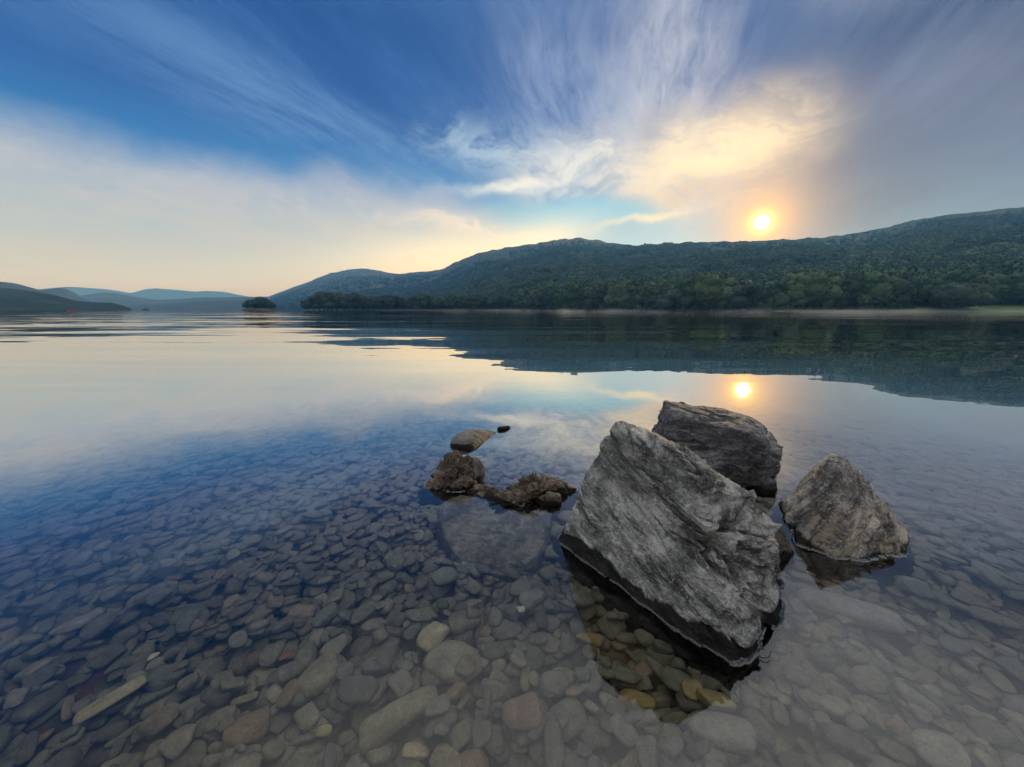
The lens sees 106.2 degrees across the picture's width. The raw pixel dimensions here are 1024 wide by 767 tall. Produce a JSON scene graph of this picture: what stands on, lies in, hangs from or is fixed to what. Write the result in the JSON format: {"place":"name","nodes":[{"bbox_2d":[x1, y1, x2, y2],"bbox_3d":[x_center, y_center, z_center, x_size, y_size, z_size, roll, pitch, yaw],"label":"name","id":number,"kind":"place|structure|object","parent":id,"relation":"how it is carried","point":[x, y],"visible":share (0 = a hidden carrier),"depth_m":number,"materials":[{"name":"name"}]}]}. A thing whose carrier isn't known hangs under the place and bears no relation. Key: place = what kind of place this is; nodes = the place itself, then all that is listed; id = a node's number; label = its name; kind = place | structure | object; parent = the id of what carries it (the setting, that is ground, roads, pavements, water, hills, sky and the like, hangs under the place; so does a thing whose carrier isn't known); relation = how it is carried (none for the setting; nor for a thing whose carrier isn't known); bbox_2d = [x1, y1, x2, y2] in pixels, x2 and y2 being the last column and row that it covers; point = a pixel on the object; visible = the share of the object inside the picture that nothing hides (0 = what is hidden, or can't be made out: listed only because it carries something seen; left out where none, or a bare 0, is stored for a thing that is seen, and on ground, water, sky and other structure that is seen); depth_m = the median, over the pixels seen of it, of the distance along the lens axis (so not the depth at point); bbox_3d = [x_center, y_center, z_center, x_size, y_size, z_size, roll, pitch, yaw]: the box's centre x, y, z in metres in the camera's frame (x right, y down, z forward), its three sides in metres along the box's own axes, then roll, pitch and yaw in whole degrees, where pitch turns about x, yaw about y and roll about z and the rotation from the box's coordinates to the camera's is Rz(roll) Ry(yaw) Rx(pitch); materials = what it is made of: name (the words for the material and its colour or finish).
{"place":"outdoors","nodes":[
{"label":"outdoors","id":0,"kind":"place"},
{"bbox_2d":[0,282,72,299],"bbox_3d":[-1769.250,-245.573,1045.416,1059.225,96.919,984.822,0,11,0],"label":"moorland hill","id":1,"kind":"structure","parent":0,"point":[11,285],"depth_m":1260.55,"materials":[{"name":"green plant"}]},
{"bbox_2d":[0,288,131,309],"bbox_3d":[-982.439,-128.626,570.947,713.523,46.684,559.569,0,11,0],"label":"western hill","id":2,"kind":"structure","parent":0,"point":[14,299],"depth_m":637.51,"materials":[{"name":"green plant"}]},
{"bbox_2d":[42,288,90,301],"bbox_3d":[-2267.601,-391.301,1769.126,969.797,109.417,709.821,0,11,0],"label":"distance hill","id":3,"kind":"structure","parent":0,"point":[66,293],"depth_m":1854.80,"materials":[{"name":"blue"}]},
{"bbox_2d":[38,287,248,299],"bbox_3d":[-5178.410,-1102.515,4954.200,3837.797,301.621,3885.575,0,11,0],"label":"farthest fells","id":4,"kind":"structure","parent":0,"point":[158,294],"depth_m":5370.55,"materials":[{"name":"blue"}]},
{"bbox_2d":[80,293,268,306],"bbox_3d":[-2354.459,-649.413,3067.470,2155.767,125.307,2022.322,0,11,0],"label":"broad distant hill","id":5,"kind":"structure","parent":0,"point":[122,299],"depth_m":2730.99,"materials":[{"name":"blue"}]},
{"bbox_2d":[128,300,252,309],"bbox_3d":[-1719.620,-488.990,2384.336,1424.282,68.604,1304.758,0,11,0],"label":"distant hill","id":6,"kind":"structure","parent":0,"point":[221,305],"depth_m":2158.83,"materials":[{"name":"blue"}]},
{"bbox_2d":[315,309,525,310],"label":"wooded point","id":7,"kind":"structure","parent":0,"point":[426,310],"depth_m":366.05,"materials":[{"name":"green plant"}]},
{"bbox_2d":[299,300,310,309],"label":"broadleaf tree","id":8,"kind":"object","parent":7,"relation":"on","point":[304,305],"visible":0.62,"depth_m":355.79,"materials":[{"name":"green plant"}]},
{"bbox_2d":[306,296,319,309],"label":"broadleaf tree","id":9,"kind":"object","parent":7,"relation":"on","point":[313,302],"visible":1,"depth_m":339.10,"materials":[{"name":"green plant"}]},
{"bbox_2d":[313,291,327,309],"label":"broadleaf tree","id":10,"kind":"object","parent":7,"relation":"on","point":[319,295],"visible":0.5,"depth_m":348.70,"materials":[{"name":"green plant"}]},
{"bbox_2d":[322,292,338,309],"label":"broadleaf tree","id":11,"kind":"object","parent":7,"relation":"on","point":[331,300],"visible":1,"depth_m":337.84,"materials":[{"name":"green plant"}]},
{"bbox_2d":[330,292,346,309],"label":"broadleaf tree","id":12,"kind":"object","parent":7,"relation":"on","point":[341,304],"visible":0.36,"depth_m":349.49,"materials":[{"name":"green plant"}]},
{"bbox_2d":[344,293,365,309],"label":"broadleaf tree","id":13,"kind":"object","parent":7,"relation":"on","point":[354,300],"visible":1,"depth_m":340.23,"materials":[{"name":"green plant"}]},
{"bbox_2d":[364,297,374,309],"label":"broadleaf tree","id":14,"kind":"object","parent":7,"relation":"on","point":[369,302],"visible":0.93,"depth_m":346.38,"materials":[{"name":"green plant"}]},
{"bbox_2d":[370,296,379,309],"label":"broadleaf tree","id":15,"kind":"object","parent":7,"relation":"on","point":[375,298],"visible":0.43,"depth_m":372.16,"materials":[{"name":"green plant"}]},
{"bbox_2d":[377,295,395,309],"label":"broadleaf tree","id":16,"kind":"object","parent":7,"relation":"on","point":[387,302],"visible":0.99,"depth_m":362.60,"materials":[{"name":"green plant"}]},
{"bbox_2d":[390,295,403,308],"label":"broadleaf tree","id":17,"kind":"object","parent":7,"relation":"on","point":[398,301],"visible":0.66,"depth_m":372.28,"materials":[{"name":"green plant"}]},
{"bbox_2d":[402,297,412,308],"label":"broadleaf tree","id":18,"kind":"object","parent":7,"relation":"on","point":[405,304],"visible":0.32,"depth_m":375.40,"materials":[{"name":"green plant"}]},
{"bbox_2d":[407,295,421,309],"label":"broadleaf tree","id":19,"kind":"object","parent":7,"relation":"on","point":[412,302],"visible":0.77,"depth_m":365.60,"materials":[{"name":"green plant"}]},
{"bbox_2d":[415,294,428,309],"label":"broadleaf tree","id":20,"kind":"object","parent":7,"relation":"on","point":[423,301],"visible":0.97,"depth_m":366.17,"materials":[{"name":"green plant"}]},
{"bbox_2d":[424,296,437,308],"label":"broadleaf tree","id":21,"kind":"object","parent":7,"relation":"on","point":[432,303],"visible":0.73,"depth_m":373.75,"materials":[{"name":"green plant"}]},
{"bbox_2d":[434,297,443,308],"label":"broadleaf tree","id":22,"kind":"object","parent":7,"relation":"on","point":[440,302],"visible":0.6,"depth_m":384.89,"materials":[{"name":"green plant"}]},
{"bbox_2d":[443,295,458,308],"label":"broadleaf tree","id":23,"kind":"object","parent":7,"relation":"on","point":[450,302],"visible":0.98,"depth_m":381.01,"materials":[{"name":"green plant"}]},
{"bbox_2d":[453,293,462,308],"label":"broadleaf tree","id":24,"kind":"object","parent":7,"relation":"on","point":[458,296],"visible":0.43,"depth_m":384.61,"materials":[{"name":"green plant"}]},
{"bbox_2d":[458,295,472,309],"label":"broadleaf tree","id":25,"kind":"object","parent":7,"relation":"on","point":[462,301],"visible":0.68,"depth_m":370.83,"materials":[{"name":"green plant"}]},
{"bbox_2d":[466,296,480,309],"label":"broadleaf tree","id":26,"kind":"object","parent":7,"relation":"on","point":[473,302],"visible":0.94,"depth_m":367.80,"materials":[{"name":"green plant"}]},
{"bbox_2d":[472,294,485,309],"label":"broadleaf tree","id":27,"kind":"object","parent":7,"relation":"on","point":[481,298],"visible":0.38,"depth_m":379.09,"materials":[{"name":"green plant"}]},
{"bbox_2d":[482,294,492,308],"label":"broadleaf tree","id":28,"kind":"object","parent":7,"relation":"on","point":[488,301],"visible":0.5,"depth_m":382.09,"materials":[{"name":"green plant"}]},
{"bbox_2d":[485,294,502,309],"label":"broadleaf tree","id":29,"kind":"object","parent":7,"relation":"on","point":[496,301],"visible":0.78,"depth_m":383.48,"materials":[{"name":"green plant"}]},
{"bbox_2d":[496,295,506,309],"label":"broadleaf tree","id":30,"kind":"object","parent":7,"relation":"on","point":[503,304],"visible":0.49,"depth_m":395.06,"materials":[{"name":"green plant"}]},
{"bbox_2d":[503,295,512,309],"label":"broadleaf tree","id":31,"kind":"object","parent":7,"relation":"on","point":[509,300],"visible":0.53,"depth_m":398.51,"materials":[{"name":"green plant"}]},
{"bbox_2d":[0,310,1023,766],"bbox_3d":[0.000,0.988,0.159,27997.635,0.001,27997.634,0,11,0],"label":"lake water","id":32,"kind":"structure","parent":0,"point":[234,538],"depth_m":1.63,"materials":[{"name":"blue liquid"}]},
{"bbox_2d":[241,307,275,310],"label":"islet","id":33,"kind":"object","parent":32,"relation":"in","point":[256,309],"visible":0.84,"depth_m":401.78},
{"bbox_2d":[241,302,248,308],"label":"broadleaf tree","id":34,"kind":"object","parent":33,"relation":"on","point":[244,305],"visible":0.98,"depth_m":403.28,"materials":[{"name":"green plant"}]},
{"bbox_2d":[246,300,259,307],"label":"broadleaf tree","id":35,"kind":"object","parent":33,"relation":"on","point":[253,303],"visible":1,"depth_m":404.64,"materials":[{"name":"green plant"}]},
{"bbox_2d":[254,297,267,307],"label":"broadleaf tree","id":36,"kind":"object","parent":33,"relation":"on","point":[263,300],"visible":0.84,"depth_m":410.03,"materials":[{"name":"green plant"}]},
{"bbox_2d":[265,302,274,307],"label":"broadleaf tree","id":37,"kind":"object","parent":33,"relation":"on","point":[270,305],"visible":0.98,"depth_m":415.00,"materials":[{"name":"green plant"}]},
{"bbox_2d":[497,425,510,430],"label":"rock","id":38,"kind":"object","parent":32,"relation":"in","point":[503,427],"visible":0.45,"depth_m":3.25,"materials":[{"name":"black stone"}]},
{"bbox_2d":[423,476,910,666],"bbox_3d":[0.635,0.650,1.893,2.298,0.006,1.628,0,11,0],"label":"lake water edge","id":39,"kind":"object","parent":32,"relation":"on","point":[741,661],"visible":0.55,"depth_m":1.36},
{"bbox_2d":[0,0,1023,296],"label":"sky","id":40,"kind":"structure","parent":0,"point":[251,148],"materials":[{"name":"blue"}]},
{"bbox_2d":[267,207,1023,310],"bbox_3d":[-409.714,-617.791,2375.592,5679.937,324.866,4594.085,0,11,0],"label":"wooded hill","id":41,"kind":"structure","parent":0,"point":[493,255],"depth_m":1446.26,"materials":[{"name":"green plant"}]},
{"bbox_2d":[533,288,555,309],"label":"broadleaf tree","id":42,"kind":"object","parent":41,"relation":"on","point":[544,295],"visible":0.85,"depth_m":299.68,"materials":[{"name":"green plant"}]},
{"bbox_2d":[561,282,590,305],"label":"broadleaf tree","id":43,"kind":"object","parent":41,"relation":"on","point":[572,292],"visible":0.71,"depth_m":280.51,"materials":[{"name":"green plant"}]},
{"bbox_2d":[583,290,598,310],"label":"broadleaf tree","id":44,"kind":"object","parent":41,"relation":"on","point":[587,302],"visible":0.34,"depth_m":273.92,"materials":[{"name":"green plant"}]},
{"bbox_2d":[589,280,614,310],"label":"broadleaf tree","id":45,"kind":"object","parent":41,"relation":"on","point":[599,294],"visible":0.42,"depth_m":261.64,"materials":[{"name":"green plant"}]},
{"bbox_2d":[602,277,634,308],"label":"broadleaf tree","id":46,"kind":"object","parent":41,"relation":"on","point":[612,296],"visible":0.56,"depth_m":252.25,"materials":[{"name":"green plant"}]},
{"bbox_2d":[626,283,650,308],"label":"broadleaf tree","id":47,"kind":"object","parent":41,"relation":"on","point":[637,296],"visible":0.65,"depth_m":243.90,"materials":[{"name":"green plant"}]},
{"bbox_2d":[270,210,1023,310],"bbox_3d":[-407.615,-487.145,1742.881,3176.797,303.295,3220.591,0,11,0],"label":"forest","id":48,"kind":"object","parent":41,"relation":"on","point":[985,245],"visible":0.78,"depth_m":493.30,"materials":[{"name":"green plant"}]},
{"bbox_2d":[663,285,673,310],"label":"broadleaf tree","id":49,"kind":"object","parent":41,"relation":"on","point":[668,288],"visible":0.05,"depth_m":235.68,"materials":[{"name":"green plant"}]},
{"bbox_2d":[673,274,699,308],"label":"broadleaf tree","id":50,"kind":"object","parent":41,"relation":"on","point":[684,285],"visible":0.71,"depth_m":226.87,"materials":[{"name":"green plant"}]},
{"bbox_2d":[690,271,738,310],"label":"broadleaf tree","id":51,"kind":"object","parent":41,"relation":"on","point":[711,289],"visible":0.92,"depth_m":217.80,"materials":[{"name":"green plant"}]},
{"bbox_2d":[723,280,773,309],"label":"broadleaf tree","id":52,"kind":"object","parent":41,"relation":"on","point":[739,300],"visible":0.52,"depth_m":210.98,"materials":[{"name":"green plant"}]},
{"bbox_2d":[776,269,814,309],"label":"broadleaf tree","id":53,"kind":"object","parent":41,"relation":"on","point":[796,283],"visible":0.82,"depth_m":206.36,"materials":[{"name":"green plant"}]},
{"bbox_2d":[803,269,846,309],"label":"broadleaf tree","id":54,"kind":"object","parent":41,"relation":"on","point":[826,286],"visible":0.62,"depth_m":203.50,"materials":[{"name":"green plant"}]},
{"bbox_2d":[833,275,864,309],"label":"broadleaf tree","id":55,"kind":"object","parent":41,"relation":"on","point":[854,296],"visible":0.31,"depth_m":204.26,"materials":[{"name":"green plant"}]},
{"bbox_2d":[843,268,901,307],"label":"broadleaf tree","id":56,"kind":"object","parent":41,"relation":"on","point":[878,287],"visible":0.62,"depth_m":200.19,"materials":[{"name":"green plant"}]},
{"bbox_2d":[910,272,946,303],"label":"broadleaf tree","id":57,"kind":"object","parent":41,"relation":"on","point":[926,282],"visible":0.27,"depth_m":201.32,"materials":[{"name":"green plant"}]},
{"bbox_2d":[942,268,985,284],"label":"broadleaf tree","id":58,"kind":"object","parent":41,"relation":"on","point":[960,275],"visible":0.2,"depth_m":202.42,"materials":[{"name":"green plant"}]},
{"bbox_2d":[982,277,1005,298],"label":"broadleaf tree","id":59,"kind":"object","parent":41,"relation":"on","point":[994,282],"visible":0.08,"depth_m":199.60,"materials":[{"name":"green plant"}]},
{"bbox_2d":[994,273,1013,304],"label":"broadleaf tree","id":60,"kind":"object","parent":41,"relation":"on","point":[1007,280],"visible":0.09,"depth_m":199.60,"materials":[{"name":"green plant"}]},
{"bbox_2d":[1000,269,1023,304],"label":"broadleaf tree","id":61,"kind":"object","parent":41,"relation":"on","point":[1016,289],"visible":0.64,"depth_m":197.68,"materials":[{"name":"green plant"}]},
{"bbox_2d":[779,305,1023,311],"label":"meadow","id":62,"kind":"structure","parent":0,"point":[984,308],"depth_m":196.84,"materials":[{"name":"green plant"}]},
{"bbox_2d":[894,302,916,308],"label":"bushy tree","id":63,"kind":"object","parent":62,"relation":"on","point":[906,306],"visible":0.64,"depth_m":201.68,"materials":[{"name":"green plant"}]},
{"bbox_2d":[925,281,995,308],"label":"oak tree","id":64,"kind":"object","parent":62,"relation":"on","point":[953,295],"visible":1,"depth_m":186.75,"materials":[{"name":"green plant"}]},
{"bbox_3d":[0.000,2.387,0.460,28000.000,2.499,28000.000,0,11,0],"label":"lake bed","id":65,"kind":"structure","parent":0,"visible":0},
{"bbox_2d":[425,450,476,490],"bbox_3d":[-0.347,0.631,2.321,0.394,0.472,0.416,0,11,0],"label":"rock","id":66,"kind":"object","parent":65,"relation":"on","point":[454,472],"visible":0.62,"depth_m":2.21,"materials":[{"name":"brown stone"}]},
{"bbox_2d":[472,457,484,479],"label":"rock","id":67,"kind":"object","parent":66,"relation":"on","point":[478,469],"visible":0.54,"depth_m":2.31,"materials":[{"name":"grey stone"}]},
{"bbox_2d":[450,429,495,448],"bbox_3d":[-0.262,0.552,3.041,0.332,0.377,0.502,5,12,23],"label":"rock","id":68,"kind":"object","parent":65,"relation":"on","point":[471,439],"visible":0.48,"depth_m":2.89,"materials":[{"name":"grey stone"}]},
{"bbox_2d":[490,471,576,508],"bbox_3d":[0.133,0.677,2.112,0.562,0.355,0.391,0,11,0],"label":"rock","id":69,"kind":"object","parent":65,"relation":"on","point":[523,492],"visible":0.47,"depth_m":2.05,"materials":[{"name":"stone"}]},
{"bbox_2d":[545,491,561,505],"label":"rock","id":70,"kind":"object","parent":69,"relation":"on","point":[552,498],"visible":0.66,"depth_m":2.00,"materials":[{"name":"stone"}]},
{"bbox_2d":[559,421,781,660],"bbox_3d":[0.694,0.584,1.616,0.855,0.921,0.997,-7,13,-33],"label":"boulder","id":71,"kind":"object","parent":65,"relation":"on","point":[648,505],"visible":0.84,"depth_m":1.27,"materials":[{"name":"grey stone"}]},
{"bbox_2d":[652,400,783,487],"bbox_3d":[1.267,0.515,2.422,0.811,0.811,0.546,1,11,7],"label":"boulder","id":72,"kind":"object","parent":65,"relation":"on","point":[741,450],"visible":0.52,"depth_m":2.18,"materials":[{"name":"grey stone"}]},
{"bbox_2d":[774,528,793,560],"bbox_3d":[1.062,0.737,1.634,0.242,0.378,0.192,-6,13,-30],"label":"rock","id":73,"kind":"object","parent":65,"relation":"on","point":[785,549],"visible":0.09,"depth_m":1.57,"materials":[{"name":"grey stone"}]},
{"bbox_2d":[781,454,908,558],"bbox_3d":[1.546,0.674,1.820,0.624,0.655,0.822,6,12,29],"label":"boulder","id":74,"kind":"object","parent":65,"relation":"on","point":[834,505],"visible":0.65,"depth_m":1.66,"materials":[{"name":"grey stone"}]},
{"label":"lake bed stones","id":75,"kind":"object","parent":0,"visible":0},
{"bbox_2d":[757,476,776,493],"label":"rock","id":76,"kind":"object","parent":75,"relation":"on","point":[766,485],"visible":0.39,"depth_m":2.12,"materials":[{"name":"grey stone"}]},
{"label":"rock","id":77,"kind":"object","parent":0,"visible":0},
{"bbox_2d":[465,484,502,499],"bbox_3d":[-0.116,0.661,2.135,0.373,0.159,0.172,5,12,24],"label":"rock","id":78,"kind":"object","parent":77,"relation":"on","point":[484,491],"visible":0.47,"depth_m":2.12,"materials":[{"name":"brown stone"}]}
]}

